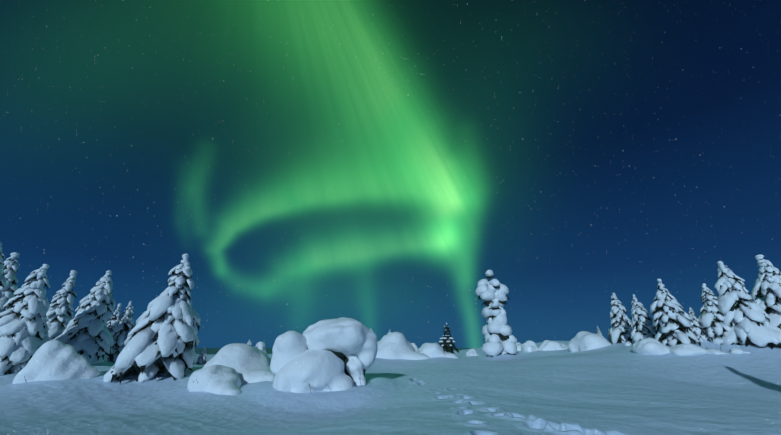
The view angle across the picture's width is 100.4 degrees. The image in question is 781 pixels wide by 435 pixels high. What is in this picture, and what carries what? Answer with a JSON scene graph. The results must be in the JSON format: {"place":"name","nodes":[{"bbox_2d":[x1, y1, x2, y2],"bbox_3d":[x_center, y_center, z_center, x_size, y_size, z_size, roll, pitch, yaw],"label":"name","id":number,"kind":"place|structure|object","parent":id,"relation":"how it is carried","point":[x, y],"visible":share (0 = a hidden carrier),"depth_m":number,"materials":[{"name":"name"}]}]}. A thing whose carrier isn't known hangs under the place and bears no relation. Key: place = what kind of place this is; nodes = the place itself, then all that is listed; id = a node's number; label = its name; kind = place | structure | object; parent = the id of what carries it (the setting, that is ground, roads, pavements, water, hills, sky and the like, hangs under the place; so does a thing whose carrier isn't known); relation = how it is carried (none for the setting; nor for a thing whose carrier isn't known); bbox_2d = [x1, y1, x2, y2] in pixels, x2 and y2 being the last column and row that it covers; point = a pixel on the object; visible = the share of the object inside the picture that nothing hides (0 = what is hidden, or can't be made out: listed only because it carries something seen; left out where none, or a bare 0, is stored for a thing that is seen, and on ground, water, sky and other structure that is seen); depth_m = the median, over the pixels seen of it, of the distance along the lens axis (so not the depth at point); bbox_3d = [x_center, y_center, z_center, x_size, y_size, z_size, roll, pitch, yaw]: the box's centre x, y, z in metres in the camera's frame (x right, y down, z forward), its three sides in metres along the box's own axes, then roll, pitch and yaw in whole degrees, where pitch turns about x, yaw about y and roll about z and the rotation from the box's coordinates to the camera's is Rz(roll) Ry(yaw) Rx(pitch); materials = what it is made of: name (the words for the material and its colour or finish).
{"place":"outdoors","nodes":[
{"label":"outdoors","id":0,"kind":"place"},
{"bbox_2d":[0,340,780,434],"bbox_3d":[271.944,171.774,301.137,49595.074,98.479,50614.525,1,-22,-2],"label":"snow ground","id":1,"kind":"structure","parent":0,"point":[619,388],"depth_m":10.53,"materials":[{"name":"white snow"}]},
{"bbox_2d":[0,242,6,312],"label":"spruce tree","id":2,"kind":"object","parent":1,"relation":"on","point":[3,283],"visible":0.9,"depth_m":21.58,"materials":[{"name":"white plant"}]},
{"bbox_2d":[0,252,19,311],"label":"spruce tree","id":3,"kind":"object","parent":1,"relation":"on","point":[10,268],"visible":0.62,"depth_m":25.41,"materials":[{"name":"white plant"}]},
{"bbox_2d":[10,364,20,372],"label":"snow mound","id":4,"kind":"object","parent":1,"relation":"on","point":[15,368],"visible":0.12,"depth_m":15.48,"materials":[{"name":"white snow"}]},
{"bbox_2d":[0,264,49,374],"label":"spruce tree","id":5,"kind":"object","parent":1,"relation":"on","point":[24,336],"visible":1,"depth_m":16.38,"materials":[{"name":"white plant"}]},
{"bbox_2d":[12,340,98,383],"bbox_3d":[-13.655,6.238,13.507,2.598,2.171,1.396,14,-25,-30],"label":"snow mound","id":6,"kind":"object","parent":1,"relation":"on","point":[54,360],"visible":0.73,"depth_m":13.14,"materials":[{"name":"white snow"}]},
{"bbox_2d":[46,270,77,339],"bbox_3d":[-26.389,8.013,26.022,3.320,7.650,3.296,-12,-25,28],"label":"spruce tree","id":7,"kind":"object","parent":1,"relation":"on","point":[59,313],"visible":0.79,"depth_m":25.83,"materials":[{"name":"white plant"}]},
{"bbox_2d":[53,270,115,363],"bbox_3d":[-18.689,6.394,20.557,3.354,6.072,3.388,1,-22,-2],"label":"spruce tree","id":8,"kind":"object","parent":1,"relation":"on","point":[87,334],"visible":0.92,"depth_m":19.70,"materials":[{"name":"white plant"}]},
{"bbox_2d":[106,303,120,360],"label":"spruce tree","id":9,"kind":"object","parent":1,"relation":"on","point":[113,323],"visible":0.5,"depth_m":28.10,"materials":[{"name":"white plant"}]},
{"bbox_2d":[107,301,134,362],"bbox_3d":[-23.579,10.270,28.748,2.571,5.618,2.761,1,-22,-2],"label":"spruce tree","id":10,"kind":"object","parent":1,"relation":"on","point":[125,327],"visible":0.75,"depth_m":28.25,"materials":[{"name":"white plant"}]},
{"bbox_2d":[103,254,200,383],"bbox_3d":[-10.918,4.811,15.713,3.458,6.455,3.416,1,-22,-2],"label":"spruce tree","id":11,"kind":"object","parent":1,"relation":"on","point":[162,337],"visible":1,"depth_m":14.88,"materials":[{"name":"white plant"}]},
{"bbox_2d":[196,346,207,364],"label":"snow-covered tree","id":12,"kind":"object","parent":1,"relation":"on","point":[202,358],"visible":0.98,"depth_m":26.44,"materials":[{"name":"white snow"}]},
{"bbox_2d":[187,365,241,394],"bbox_3d":[-6.962,6.737,12.958,1.881,1.599,2.764,15,-26,-32],"label":"snow mound","id":13,"kind":"object","parent":1,"relation":"on","point":[220,379],"visible":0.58,"depth_m":12.58,"materials":[{"name":"white snow"}]},
{"bbox_2d":[202,343,274,382],"bbox_3d":[-6.928,7.169,14.995,3.251,2.569,4.485,12,-25,-27],"label":"snow mound","id":14,"kind":"object","parent":1,"relation":"on","point":[248,363],"visible":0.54,"depth_m":14.65,"materials":[{"name":"white snow"}]},
{"bbox_2d":[255,342,266,354],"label":"snow mound","id":15,"kind":"object","parent":1,"relation":"on","point":[261,346],"visible":0.21,"depth_m":29.17,"materials":[{"name":"white snow"}]},
{"bbox_2d":[270,317,377,392],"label":"snow buried trees","id":16,"kind":"object","parent":1,"relation":"on","point":[339,354],"visible":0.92,"depth_m":13.33,"materials":[{"name":"white snow"}]},
{"bbox_2d":[376,332,429,359],"bbox_3d":[0.745,11.438,27.592,4.827,3.279,4.082,1,-22,-2],"label":"snow mound","id":17,"kind":"object","parent":1,"relation":"on","point":[395,345],"visible":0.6,"depth_m":26.41,"materials":[{"name":"white snow"}]},
{"bbox_2d":[411,343,417,351],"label":"snow mound","id":18,"kind":"object","parent":1,"relation":"on","point":[415,347],"visible":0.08,"depth_m":31.16,"materials":[{"name":"white snow"}]},
{"bbox_2d":[418,343,457,357],"bbox_3d":[3.695,11.579,27.150,2.479,2.123,3.567,13,-25,-30],"label":"snow mound","id":19,"kind":"object","parent":1,"relation":"on","point":[431,350],"visible":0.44,"depth_m":26.46,"materials":[{"name":"white snow"}]},
{"bbox_2d":[439,323,458,353],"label":"dark sapling","id":20,"kind":"object","parent":1,"relation":"on","point":[447,341],"visible":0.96,"depth_m":27.34,"materials":[{"name":"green plant"}]},
{"bbox_2d":[466,348,478,355],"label":"snow mound","id":21,"kind":"object","parent":1,"relation":"on","point":[471,352],"visible":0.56,"depth_m":32.13,"materials":[{"name":"white snow"}]},
{"bbox_2d":[476,270,517,356],"bbox_3d":[9.925,9.141,31.149,3.472,8.452,3.313,1,-22,-2],"label":"snow-covered tree","id":22,"kind":"object","parent":1,"relation":"on","point":[499,338],"visible":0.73,"depth_m":30.58,"materials":[{"name":"white snow"}]},
{"bbox_2d":[515,342,521,350],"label":"snow mound","id":23,"kind":"object","parent":1,"relation":"on","point":[518,344],"visible":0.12,"depth_m":32.69,"materials":[{"name":"white snow"}]},
{"bbox_2d":[521,340,538,351],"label":"snow mound","id":24,"kind":"object","parent":1,"relation":"on","point":[528,346],"visible":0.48,"depth_m":30.70,"materials":[{"name":"white snow"}]},
{"bbox_2d":[538,340,567,350],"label":"snow mound","id":25,"kind":"object","parent":1,"relation":"on","point":[546,345],"visible":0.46,"depth_m":29.88,"materials":[{"name":"white snow"}]},
{"bbox_2d":[568,331,610,351],"bbox_3d":[16.325,10.260,26.042,3.391,2.244,2.983,1,-22,-2],"label":"snow mound","id":26,"kind":"object","parent":1,"relation":"on","point":[583,341],"visible":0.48,"depth_m":25.45,"materials":[{"name":"white snow"}]},
{"bbox_2d":[597,326,602,336],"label":"spruce tree","id":27,"kind":"object","parent":1,"relation":"on","point":[599,332],"visible":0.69,"depth_m":28.88,"materials":[{"name":"white plant"}]},
{"bbox_2d":[609,293,631,344],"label":"spruce tree","id":28,"kind":"object","parent":1,"relation":"on","point":[621,329],"visible":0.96,"depth_m":25.64,"materials":[{"name":"white plant"}]},
{"bbox_2d":[631,294,655,342],"bbox_3d":[17.370,7.151,22.456,1.968,3.683,1.823,19,-28,-39],"label":"spruce tree","id":29,"kind":"object","parent":1,"relation":"on","point":[642,325],"visible":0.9,"depth_m":22.10,"materials":[{"name":"white plant"}]},
{"bbox_2d":[632,338,669,354],"bbox_3d":[15.118,7.473,18.544,2.086,1.180,1.790,1,-22,-2],"label":"snow mound","id":30,"kind":"object","parent":1,"relation":"on","point":[652,346],"visible":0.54,"depth_m":18.13,"materials":[{"name":"white snow"}]},
{"bbox_2d":[650,279,700,346],"bbox_3d":[16.630,5.823,19.440,1.997,4.325,2.125,7,-23,-17],"label":"spruce tree","id":31,"kind":"object","parent":1,"relation":"on","point":[672,321],"visible":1,"depth_m":18.92,"materials":[{"name":"white plant"}]},
{"bbox_2d":[670,343,707,354],"bbox_3d":[16.123,7.116,17.343,1.968,0.754,1.358,-16,-27,34],"label":"snow mound","id":32,"kind":"object","parent":1,"relation":"on","point":[686,349],"visible":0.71,"depth_m":17.12,"materials":[{"name":"white snow"}]},
{"bbox_2d":[689,307,707,341],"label":"spruce tree","id":33,"kind":"object","parent":1,"relation":"on","point":[698,330],"visible":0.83,"depth_m":18.80,"materials":[{"name":"white plant"}]},
{"bbox_2d":[707,344,727,354],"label":"snow mound","id":34,"kind":"object","parent":1,"relation":"on","point":[713,351],"visible":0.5,"depth_m":16.64,"materials":[{"name":"white snow"}]},
{"bbox_2d":[699,283,739,344],"bbox_3d":[18.748,5.706,18.771,2.098,3.832,2.082,1,-22,-2],"label":"spruce tree","id":35,"kind":"object","parent":1,"relation":"on","point":[711,319],"visible":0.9,"depth_m":18.41,"materials":[{"name":"white plant"}]},
{"bbox_2d":[729,348,749,353],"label":"snow mound","id":36,"kind":"object","parent":1,"relation":"on","point":[736,350],"visible":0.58,"depth_m":16.37,"materials":[{"name":"white snow"}]},
{"bbox_2d":[715,261,780,349],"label":"spruce tree","id":37,"kind":"object","parent":1,"relation":"on","point":[745,314],"visible":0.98,"depth_m":17.71,"materials":[{"name":"white plant"}]},
{"bbox_2d":[751,254,780,346],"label":"spruce tree","id":38,"kind":"object","parent":1,"relation":"on","point":[767,286],"visible":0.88,"depth_m":17.92,"materials":[{"name":"white plant"}]},
{"bbox_2d":[0,0,780,347],"label":"sky","id":39,"kind":"structure","parent":0,"point":[369,162],"materials":[{"name":"blue"}]}
]}

